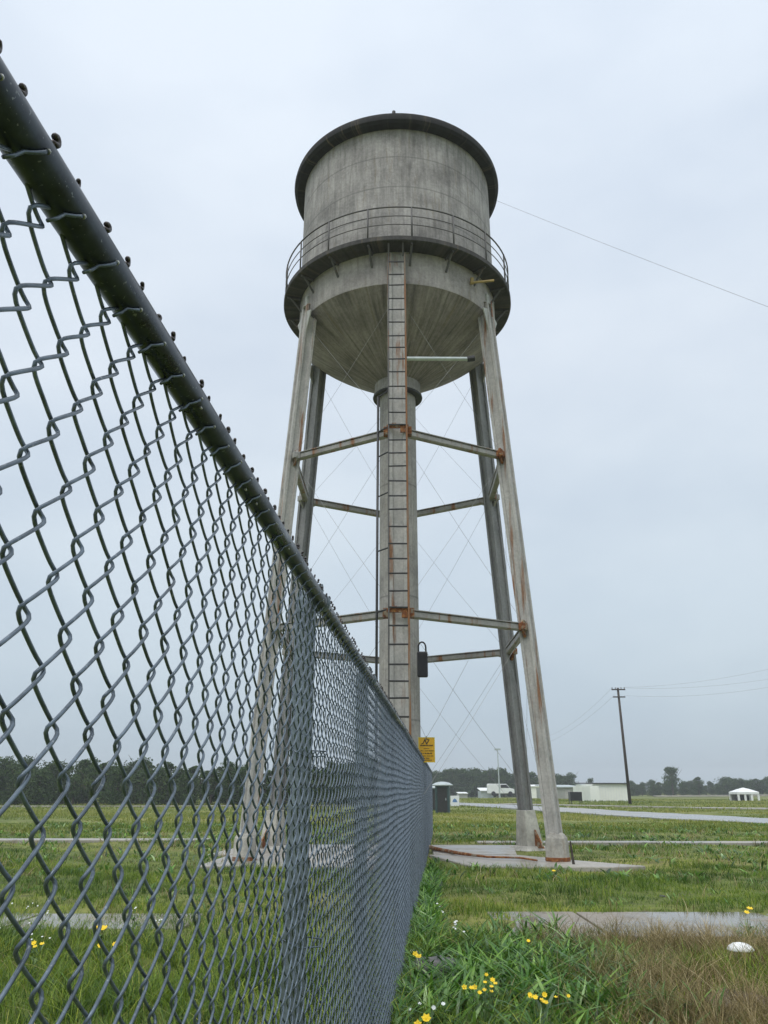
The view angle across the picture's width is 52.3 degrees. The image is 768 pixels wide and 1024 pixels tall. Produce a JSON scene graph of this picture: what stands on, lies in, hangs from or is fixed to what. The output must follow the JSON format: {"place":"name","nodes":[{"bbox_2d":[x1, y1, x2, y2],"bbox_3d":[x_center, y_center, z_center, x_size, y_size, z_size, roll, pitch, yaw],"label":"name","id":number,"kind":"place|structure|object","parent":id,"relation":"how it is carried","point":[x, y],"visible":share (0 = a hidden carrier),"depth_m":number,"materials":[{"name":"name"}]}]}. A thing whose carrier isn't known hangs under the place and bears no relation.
{"place":"outdoors","nodes":[
{"label":"outdoors","id":0,"kind":"place"},
{"bbox_2d":[0,913,37,927],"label":"path","id":1,"kind":"structure","parent":0,"point":[24,917],"depth_m":9.29,"materials":[{"name":"concrete"}]},
{"bbox_2d":[5,914,202,929],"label":"path","id":2,"kind":"structure","parent":0,"point":[82,918],"depth_m":9.09,"materials":[{"name":"concrete"}]},
{"bbox_2d":[0,838,210,842],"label":"path","id":3,"kind":"structure","parent":0,"point":[69,840],"depth_m":22.98,"materials":[{"name":"concrete"}]},
{"bbox_2d":[0,805,350,806],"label":"field track","id":4,"kind":"structure","parent":0,"point":[149,806],"depth_m":67.54,"materials":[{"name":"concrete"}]},
{"bbox_2d":[0,790,767,1023],"bbox_3d":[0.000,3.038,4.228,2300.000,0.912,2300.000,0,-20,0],"label":"ground","id":5,"kind":"structure","parent":0,"point":[598,853],"depth_m":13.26,"materials":[{"name":"plant"}]},
{"bbox_2d":[0,770,11,803],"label":"tree","id":6,"kind":"object","parent":5,"relation":"on","point":[2,774],"visible":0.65,"depth_m":78.06,"materials":[{"name":"green plant"}]},
{"bbox_2d":[0,756,14,773],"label":"tree","id":7,"kind":"object","parent":5,"relation":"on","point":[10,760],"visible":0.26,"depth_m":85.47,"materials":[{"name":"green plant"}]},
{"bbox_2d":[0,763,23,802],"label":"tree","id":8,"kind":"object","parent":5,"relation":"on","point":[12,769],"visible":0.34,"depth_m":79.08,"materials":[{"name":"green plant"}]},
{"bbox_2d":[0,771,30,804],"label":"tree","id":9,"kind":"object","parent":5,"relation":"on","point":[15,776],"visible":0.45,"depth_m":75.28,"materials":[{"name":"green plant"}]},
{"bbox_2d":[11,903,38,924],"bbox_3d":[-4.094,4.562,8.872,0.299,0.231,0.188,6,-20,-17],"label":"wildflower","id":10,"kind":"object","parent":5,"relation":"on","point":[23,913],"visible":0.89,"depth_m":8.86,"materials":[{"name":"white plant"}]},
{"bbox_2d":[19,755,45,771],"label":"tree","id":11,"kind":"object","parent":5,"relation":"on","point":[30,760],"visible":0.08,"depth_m":84.69,"materials":[{"name":"green plant"}]},
{"bbox_2d":[25,940,43,974],"bbox_3d":[-2.828,3.620,6.323,0.136,0.275,0.248,0,-20,0],"label":"wildflower","id":12,"kind":"object","parent":5,"relation":"on","point":[33,958],"visible":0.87,"depth_m":6.33,"materials":[{"name":"yellow plant"}]},
{"bbox_2d":[17,766,58,804],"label":"tree","id":13,"kind":"object","parent":5,"relation":"on","point":[38,780],"visible":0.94,"depth_m":74.68,"materials":[{"name":"green plant"}]},
{"bbox_2d":[38,774,58,804],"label":"tree","id":14,"kind":"object","parent":5,"relation":"on","point":[52,777],"visible":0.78,"depth_m":75.09,"materials":[{"name":"green plant"}]},
{"bbox_2d":[41,760,69,802],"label":"tree","id":15,"kind":"object","parent":5,"relation":"on","point":[54,772],"visible":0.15,"depth_m":84.04,"materials":[{"name":"green plant"}]},
{"bbox_2d":[53,771,76,804],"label":"tree","id":16,"kind":"object","parent":5,"relation":"on","point":[64,783],"visible":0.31,"depth_m":76.36,"materials":[{"name":"green plant"}]},
{"bbox_2d":[68,773,81,803],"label":"tree","id":17,"kind":"object","parent":5,"relation":"on","point":[73,789],"visible":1,"depth_m":75.36,"materials":[{"name":"green plant"}]},
{"bbox_2d":[70,768,88,803],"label":"tree","id":18,"kind":"object","parent":5,"relation":"on","point":[81,775],"visible":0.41,"depth_m":80.02,"materials":[{"name":"green plant"}]},
{"bbox_2d":[66,757,100,802],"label":"tree","id":19,"kind":"object","parent":5,"relation":"on","point":[82,763],"visible":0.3,"depth_m":85.20,"materials":[{"name":"green plant"}]},
{"bbox_2d":[78,764,95,802],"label":"tree","id":20,"kind":"object","parent":5,"relation":"on","point":[92,767],"visible":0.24,"depth_m":79.64,"materials":[{"name":"green plant"}]},
{"bbox_2d":[83,772,102,800],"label":"tree","id":21,"kind":"object","parent":5,"relation":"on","point":[93,775],"visible":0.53,"depth_m":74.53,"materials":[{"name":"green plant"}]},
{"bbox_2d":[82,760,117,803],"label":"tree","id":22,"kind":"object","parent":5,"relation":"on","point":[102,766],"visible":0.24,"depth_m":79.71,"materials":[{"name":"green plant"}]},
{"bbox_2d":[96,767,130,804],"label":"tree","id":23,"kind":"object","parent":5,"relation":"on","point":[113,795],"visible":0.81,"depth_m":74.35,"materials":[{"name":"green plant"}]},
{"bbox_2d":[100,776,129,803],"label":"tree","id":24,"kind":"object","parent":5,"relation":"on","point":[110,790],"visible":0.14,"depth_m":75.47,"materials":[{"name":"green plant"}]},
{"bbox_2d":[126,768,150,803],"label":"tree","id":25,"kind":"object","parent":5,"relation":"on","point":[135,777],"visible":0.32,"depth_m":78.60,"materials":[{"name":"green plant"}]},
{"bbox_2d":[124,756,156,800],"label":"tree","id":26,"kind":"object","parent":5,"relation":"on","point":[148,763],"visible":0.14,"depth_m":83.78,"materials":[{"name":"green plant"}]},
{"bbox_2d":[132,769,154,803],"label":"tree","id":27,"kind":"object","parent":5,"relation":"on","point":[139,786],"visible":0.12,"depth_m":78.07,"materials":[{"name":"green plant"}]},
{"bbox_2d":[137,772,150,803],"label":"tree","id":28,"kind":"object","parent":5,"relation":"on","point":[144,779],"visible":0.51,"depth_m":76.09,"materials":[{"name":"green plant"}]},
{"bbox_2d":[135,766,172,804],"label":"tree","id":29,"kind":"object","parent":5,"relation":"on","point":[161,776],"visible":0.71,"depth_m":75.27,"materials":[{"name":"green plant"}]},
{"bbox_2d":[167,762,176,797],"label":"tree","id":30,"kind":"object","parent":5,"relation":"on","point":[170,765],"visible":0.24,"depth_m":84.91,"materials":[{"name":"green plant"}]},
{"bbox_2d":[166,767,196,803],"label":"tree","id":31,"kind":"object","parent":5,"relation":"on","point":[179,773],"visible":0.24,"depth_m":78.75,"materials":[{"name":"green plant"}]},
{"bbox_2d":[171,773,198,804],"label":"tree","id":32,"kind":"object","parent":5,"relation":"on","point":[180,780],"visible":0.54,"depth_m":75.57,"materials":[{"name":"green plant"}]},
{"bbox_2d":[179,774,200,804],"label":"tree","id":33,"kind":"object","parent":5,"relation":"on","point":[193,796],"visible":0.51,"depth_m":74.69,"materials":[{"name":"green plant"}]},
{"bbox_2d":[183,765,201,795],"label":"tree","id":34,"kind":"object","parent":5,"relation":"on","point":[192,769],"visible":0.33,"depth_m":79.08,"materials":[{"name":"green plant"}]},
{"bbox_2d":[198,770,221,804],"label":"tree","id":35,"kind":"object","parent":5,"relation":"on","point":[211,792],"visible":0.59,"depth_m":75.76,"materials":[{"name":"green plant"}]},
{"bbox_2d":[0,40,432,1023],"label":"chain link fence","id":36,"kind":"object","parent":5,"relation":"on","point":[52,184],"visible":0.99,"depth_m":1.31,"materials":[{"name":"metal"}]},
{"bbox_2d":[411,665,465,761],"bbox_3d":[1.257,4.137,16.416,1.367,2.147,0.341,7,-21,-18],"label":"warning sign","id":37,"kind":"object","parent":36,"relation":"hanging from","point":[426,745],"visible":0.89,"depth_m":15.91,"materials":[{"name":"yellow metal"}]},
{"bbox_2d":[216,759,235,803],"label":"tree","id":38,"kind":"object","parent":5,"relation":"on","point":[230,766],"visible":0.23,"depth_m":79.91,"materials":[{"name":"green plant"}]},
{"bbox_2d":[220,775,235,803],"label":"tree","id":39,"kind":"object","parent":5,"relation":"on","point":[225,787],"visible":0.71,"depth_m":74.70,"materials":[{"name":"green plant"}]},
{"bbox_2d":[217,766,246,804],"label":"tree","id":40,"kind":"object","parent":5,"relation":"on","point":[237,796],"visible":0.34,"depth_m":76.08,"materials":[{"name":"green plant"}]},
{"bbox_2d":[263,778,270,802],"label":"tree","id":41,"kind":"object","parent":5,"relation":"on","point":[265,794],"visible":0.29,"depth_m":75.38,"materials":[{"name":"green plant"}]},
{"bbox_2d":[200,855,376,869],"bbox_3d":[-1.850,7.353,16.279,3.499,0.200,2.799,0,-20,0],"label":"tower pad","id":42,"kind":"object","parent":5,"relation":"on","point":[219,860],"visible":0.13,"depth_m":15.98,"materials":[{"name":"concrete"}]},
{"bbox_2d":[208,844,376,855],"bbox_3d":[-2.049,8.400,19.249,3.898,0.200,3.499,0,-20,0],"label":"tower pad","id":43,"kind":"object","parent":5,"relation":"on","point":[267,852],"visible":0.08,"depth_m":18.49,"materials":[{"name":"concrete"}]},
{"bbox_2d":[311,769,324,804],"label":"tree","id":44,"kind":"object","parent":5,"relation":"on","point":[316,782],"visible":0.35,"depth_m":76.11,"materials":[{"name":"green plant"}]},
{"bbox_2d":[324,761,336,786],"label":"tree","id":45,"kind":"object","parent":5,"relation":"on","point":[330,770],"visible":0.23,"depth_m":79.73,"materials":[{"name":"green plant"}]},
{"bbox_2d":[325,774,353,803],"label":"tree","id":46,"kind":"object","parent":5,"relation":"on","point":[337,791],"visible":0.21,"depth_m":74.72,"materials":[{"name":"green plant"}]},
{"bbox_2d":[330,762,354,802],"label":"tree","id":47,"kind":"object","parent":5,"relation":"on","point":[346,774],"visible":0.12,"depth_m":79.56,"materials":[{"name":"green plant"}]},
{"bbox_2d":[0,822,767,1023],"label":"broadleaf weeds","id":48,"kind":"object","parent":5,"relation":"on","point":[466,973],"visible":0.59,"depth_m":6.30,"materials":[{"name":"plant"}]},
{"bbox_2d":[232,110,570,861],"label":"water tower","id":49,"kind":"structure","parent":5,"relation":"on","point":[396,300],"depth_m":20.51,"materials":[{"name":"concrete"}]},
{"bbox_2d":[417,641,427,677],"bbox_3d":[0.907,3.480,18.501,0.250,0.850,0.130,0,-20,0],"label":"padlock","id":50,"kind":"object","parent":49,"relation":"attached to","point":[422,664],"visible":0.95,"depth_m":18.41,"materials":[{"name":"black metal"}]},
{"bbox_2d":[498,201,767,306],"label":"guy cable","id":51,"kind":"object","parent":49,"relation":"attached to","point":[644,259],"visible":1,"depth_m":19.06,"materials":[{"name":"metal"}]},
{"bbox_2d":[402,951,424,979],"bbox_3d":[0.252,3.573,6.085,0.238,0.267,0.136,9,-22,-25],"label":"wildflower","id":52,"kind":"object","parent":5,"relation":"on","point":[417,955],"visible":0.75,"depth_m":6.12,"materials":[{"name":"yellow plant"}]},
{"bbox_2d":[414,1013,430,1023],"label":"wildflower","id":53,"kind":"object","parent":5,"relation":"on","point":[426,1018],"visible":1,"depth_m":4.38,"materials":[{"name":"yellow plant"}]},
{"bbox_2d":[432,786,434,809],"bbox_3d":[3.483,20.850,57.106,1.248,1.716,1.248,2,-20,-5],"label":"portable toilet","id":54,"kind":"object","parent":5,"relation":"on","point":[433,791],"visible":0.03,"depth_m":56.73,"materials":[{"name":"plastic"}]},
{"bbox_2d":[412,955,460,978],"bbox_3d":[0.458,3.842,6.580,0.485,0.171,0.274,0,-20,0],"label":"stone","id":55,"kind":"object","parent":5,"relation":"on","point":[436,960],"visible":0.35,"depth_m":6.52,"materials":[{"name":"stone"}]},
{"bbox_2d":[432,770,444,783],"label":"tree","id":56,"kind":"object","parent":5,"relation":"on","point":[438,777],"visible":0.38,"depth_m":192.33,"materials":[{"name":"green plant"}]},
{"bbox_2d":[432,782,452,812],"bbox_3d":[3.749,18.234,49.997,1.376,1.892,1.376,-2,-20,6],"label":"portable toilet","id":57,"kind":"object","parent":5,"relation":"on","point":[442,796],"visible":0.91,"depth_m":49.55,"materials":[{"name":"plastic"}]},
{"bbox_2d":[437,787,447,811],"bbox_3d":[3.694,18.194,49.499,0.619,1.462,0.069,-2,-20,6],"label":"door","id":58,"kind":"structure","parent":57,"relation":"in","point":[441,791],"depth_m":49.50,"materials":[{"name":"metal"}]},
{"bbox_2d":[444,768,461,795],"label":"tree","id":59,"kind":"object","parent":5,"relation":"on","point":[451,773],"visible":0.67,"depth_m":194.16,"materials":[{"name":"green plant"}]},
{"bbox_2d":[450,796,458,805],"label":"notice board","id":60,"kind":"object","parent":5,"relation":"on","point":[454,800],"visible":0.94,"depth_m":67.84,"materials":[{"name":"white paint"}]},
{"bbox_2d":[452,769,462,794],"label":"tree","id":61,"kind":"object","parent":5,"relation":"on","point":[455,790],"visible":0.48,"depth_m":194.00,"materials":[{"name":"green plant"}]},
{"bbox_2d":[456,792,467,797],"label":"shed","id":62,"kind":"structure","parent":5,"relation":"on","point":[462,794],"depth_m":155.13,"materials":[{"name":"paint"}]},
{"bbox_2d":[451,768,477,796],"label":"tree","id":63,"kind":"object","parent":5,"relation":"on","point":[463,774],"visible":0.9,"depth_m":190.98,"materials":[{"name":"green plant"}]},
{"bbox_2d":[459,771,477,796],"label":"tree","id":64,"kind":"object","parent":5,"relation":"on","point":[473,774],"visible":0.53,"depth_m":191.94,"materials":[{"name":"green plant"}]},
{"bbox_2d":[431,845,516,854],"bbox_3d":[2.252,8.344,19.104,2.151,0.200,3.115,-1,-20,3],"label":"tower pad","id":65,"kind":"object","parent":5,"relation":"on","point":[492,849],"visible":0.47,"depth_m":19.04,"materials":[{"name":"concrete"}]},
{"bbox_2d":[429,845,537,860],"bbox_3d":[1.780,7.720,17.794,0.659,0.100,5.016,9,-21,-24],"label":"rusty pipe","id":66,"kind":"object","parent":65,"relation":"on","point":[456,852],"visible":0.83,"depth_m":17.01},
{"bbox_2d":[467,767,490,796],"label":"tree","id":67,"kind":"object","parent":5,"relation":"on","point":[476,771],"visible":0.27,"depth_m":194.62,"materials":[{"name":"green plant"}]},
{"bbox_2d":[462,981,497,1023],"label":"wildflower","id":68,"kind":"object","parent":5,"relation":"on","point":[480,992],"visible":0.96,"depth_m":5.03,"materials":[{"name":"yellow plant"}]},
{"bbox_2d":[470,771,492,792],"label":"tree","id":69,"kind":"object","parent":5,"relation":"on","point":[482,781],"visible":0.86,"depth_m":190.67,"materials":[{"name":"green plant"}]},
{"bbox_2d":[477,788,493,797],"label":"shed","id":70,"kind":"structure","parent":5,"relation":"on","point":[482,793],"depth_m":150.55,"materials":[{"name":"white paint"}]},
{"bbox_2d":[478,973,504,1009],"bbox_3d":[0.736,3.292,5.323,0.234,0.277,0.113,5,-20,-14],"label":"wildflower","id":71,"kind":"object","parent":5,"relation":"on","point":[492,979],"visible":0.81,"depth_m":5.33,"materials":[{"name":"yellow plant"}]},
{"bbox_2d":[485,767,500,796],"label":"tree","id":72,"kind":"object","parent":5,"relation":"on","point":[491,770],"visible":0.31,"depth_m":193.24,"materials":[{"name":"green plant"}]},
{"bbox_2d":[494,748,500,797],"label":"light mast","id":73,"kind":"object","parent":5,"relation":"on","point":[497,749],"visible":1,"depth_m":142.36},
{"bbox_2d":[491,770,505,796],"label":"tree","id":74,"kind":"object","parent":5,"relation":"on","point":[503,778],"visible":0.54,"depth_m":190.71,"materials":[{"name":"green plant"}]},
{"bbox_2d":[487,784,514,795],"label":"parked van","id":75,"kind":"object","parent":5,"relation":"on","point":[492,789],"visible":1,"depth_m":148.06,"materials":[{"name":"white paint"}]},
{"bbox_2d":[490,768,514,796],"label":"tree","id":76,"kind":"object","parent":5,"relation":"on","point":[507,779],"visible":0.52,"depth_m":191.76,"materials":[{"name":"green plant"}]},
{"bbox_2d":[529,771,538,784],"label":"tree","id":77,"kind":"object","parent":5,"relation":"on","point":[532,780],"visible":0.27,"depth_m":193.05,"materials":[{"name":"green plant"}]},
{"bbox_2d":[531,785,538,797],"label":"shed","id":78,"kind":"structure","parent":5,"relation":"on","point":[533,791],"depth_m":160.09,"materials":[{"name":"white"}]},
{"bbox_2d":[429,855,645,871],"bbox_3d":[3.023,7.342,16.250,4.036,0.200,2.939,0,-20,0],"label":"tower pad","id":79,"kind":"object","parent":5,"relation":"on","point":[588,866],"visible":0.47,"depth_m":15.55,"materials":[{"name":"concrete"}]},
{"bbox_2d":[528,992,569,1023],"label":"wildflower","id":80,"kind":"object","parent":5,"relation":"on","point":[535,996],"visible":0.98,"depth_m":4.88,"materials":[{"name":"yellow plant"}]},
{"bbox_2d":[535,785,572,798],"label":"grey building","id":81,"kind":"structure","parent":5,"relation":"on","point":[563,791],"depth_m":114.93,"materials":[{"name":"paint"}]},
{"bbox_2d":[562,771,578,785],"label":"tree","id":82,"kind":"object","parent":5,"relation":"on","point":[569,777],"visible":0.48,"depth_m":195.25,"materials":[{"name":"green plant"}]},
{"bbox_2d":[568,792,581,803],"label":"dark container","id":83,"kind":"object","parent":5,"relation":"on","point":[574,796],"visible":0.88,"depth_m":79.92,"materials":[{"name":"black metal"}]},
{"bbox_2d":[573,783,627,801],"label":"white building","id":84,"kind":"structure","parent":5,"relation":"on","point":[604,791],"depth_m":97.86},
{"bbox_2d":[611,687,631,803],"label":"utility pole","id":85,"kind":"object","parent":5,"relation":"on","point":[618,696],"visible":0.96,"depth_m":81.48,"materials":[{"name":"brown wood"}]},
{"bbox_2d":[624,780,639,795],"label":"tree","id":86,"kind":"object","parent":5,"relation":"on","point":[632,788],"visible":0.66,"depth_m":200.12,"materials":[{"name":"green plant"}]},
{"bbox_2d":[500,803,767,809],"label":"lane","id":87,"kind":"structure","parent":5,"relation":"on","point":[651,806],"depth_m":65.20,"materials":[{"name":"asphalt"}]},
{"bbox_2d":[655,782,663,794],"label":"tree","id":88,"kind":"object","parent":5,"relation":"on","point":[658,785],"visible":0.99,"depth_m":197.11,"materials":[{"name":"green plant"}]},
{"bbox_2d":[661,781,677,794],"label":"tree","id":89,"kind":"object","parent":5,"relation":"on","point":[665,788],"visible":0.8,"depth_m":199.49,"materials":[{"name":"green plant"}]},
{"bbox_2d":[662,766,682,794],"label":"tree","id":90,"kind":"object","parent":5,"relation":"on","point":[671,778],"visible":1,"depth_m":189.04,"materials":[{"name":"green plant"}]},
{"bbox_2d":[686,783,698,794],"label":"tree","id":91,"kind":"object","parent":5,"relation":"on","point":[692,786],"visible":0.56,"depth_m":198.22,"materials":[{"name":"green plant"}]},
{"bbox_2d":[692,777,704,794],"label":"tree","id":92,"kind":"object","parent":5,"relation":"on","point":[698,784],"visible":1,"depth_m":191.45,"materials":[{"name":"green plant"}]},
{"bbox_2d":[711,776,737,794],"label":"tree","id":93,"kind":"object","parent":5,"relation":"on","point":[727,788],"visible":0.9,"depth_m":199.05,"materials":[{"name":"green plant"}]},
{"bbox_2d":[705,989,767,1010],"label":"soil patch","id":94,"kind":"object","parent":5,"relation":"on","point":[726,991],"visible":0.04,"depth_m":5.64,"materials":[{"name":"soil"}]},
{"bbox_2d":[727,942,753,961],"bbox_3d":[3.050,3.800,6.668,0.222,0.234,0.222,0,-20,0],"label":"mushroom","id":95,"kind":"object","parent":5,"relation":"on","point":[737,944],"visible":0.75,"depth_m":6.64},
{"bbox_2d":[733,778,748,789],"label":"tree","id":96,"kind":"object","parent":5,"relation":"on","point":[739,781],"visible":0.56,"depth_m":199.24,"materials":[{"name":"green plant"}]},
{"bbox_2d":[729,788,759,800],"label":"pavilion tent","id":97,"kind":"object","parent":5,"relation":"on","point":[741,794],"visible":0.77,"depth_m":103.95,"materials":[{"name":"fabric"}]},
{"bbox_2d":[751,778,761,793],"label":"tree","id":98,"kind":"object","parent":5,"relation":"on","point":[755,780],"visible":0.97,"depth_m":202.23,"materials":[{"name":"green plant"}]},
{"bbox_2d":[754,779,767,794],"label":"tree","id":99,"kind":"object","parent":5,"relation":"on","point":[763,788],"visible":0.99,"depth_m":201.96,"materials":[{"name":"green plant"}]},
{"bbox_2d":[0,827,767,1023],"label":"dry grass","id":100,"kind":"structure","parent":0,"point":[655,938],"depth_m":6.05,"materials":[{"name":"plant"}]},
{"bbox_2d":[0,797,767,833],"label":"meadow","id":101,"kind":"structure","parent":0,"point":[150,819],"depth_m":45.02,"materials":[{"name":"plant"}]},
{"bbox_2d":[0,0,767,788],"label":"sky","id":102,"kind":"structure","parent":0,"point":[635,389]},
{"bbox_2d":[488,912,604,938],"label":"path","id":103,"kind":"structure","parent":0,"point":[572,915],"depth_m":9.07,"materials":[{"name":"concrete"}]},
{"bbox_2d":[477,841,656,845],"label":"path","id":104,"kind":"structure","parent":0,"point":[594,842],"depth_m":21.71,"materials":[{"name":"concrete"}]},
{"bbox_2d":[450,802,767,823],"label":"road","id":105,"kind":"structure","parent":0,"point":[653,815],"depth_m":45.50,"materials":[{"name":"asphalt"}]},
{"bbox_2d":[576,912,767,941],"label":"path","id":106,"kind":"structure","parent":0,"point":[730,917],"depth_m":9.09,"materials":[{"name":"concrete"}]},
{"bbox_2d":[652,841,767,845],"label":"path","id":107,"kind":"structure","parent":0,"point":[748,843],"depth_m":21.77,"materials":[{"name":"concrete"}]},
{"bbox_2d":[653,795,767,796],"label":"distant road","id":108,"kind":"structure","parent":0,"point":[695,795],"depth_m":169.75,"materials":[{"name":"asphalt"}]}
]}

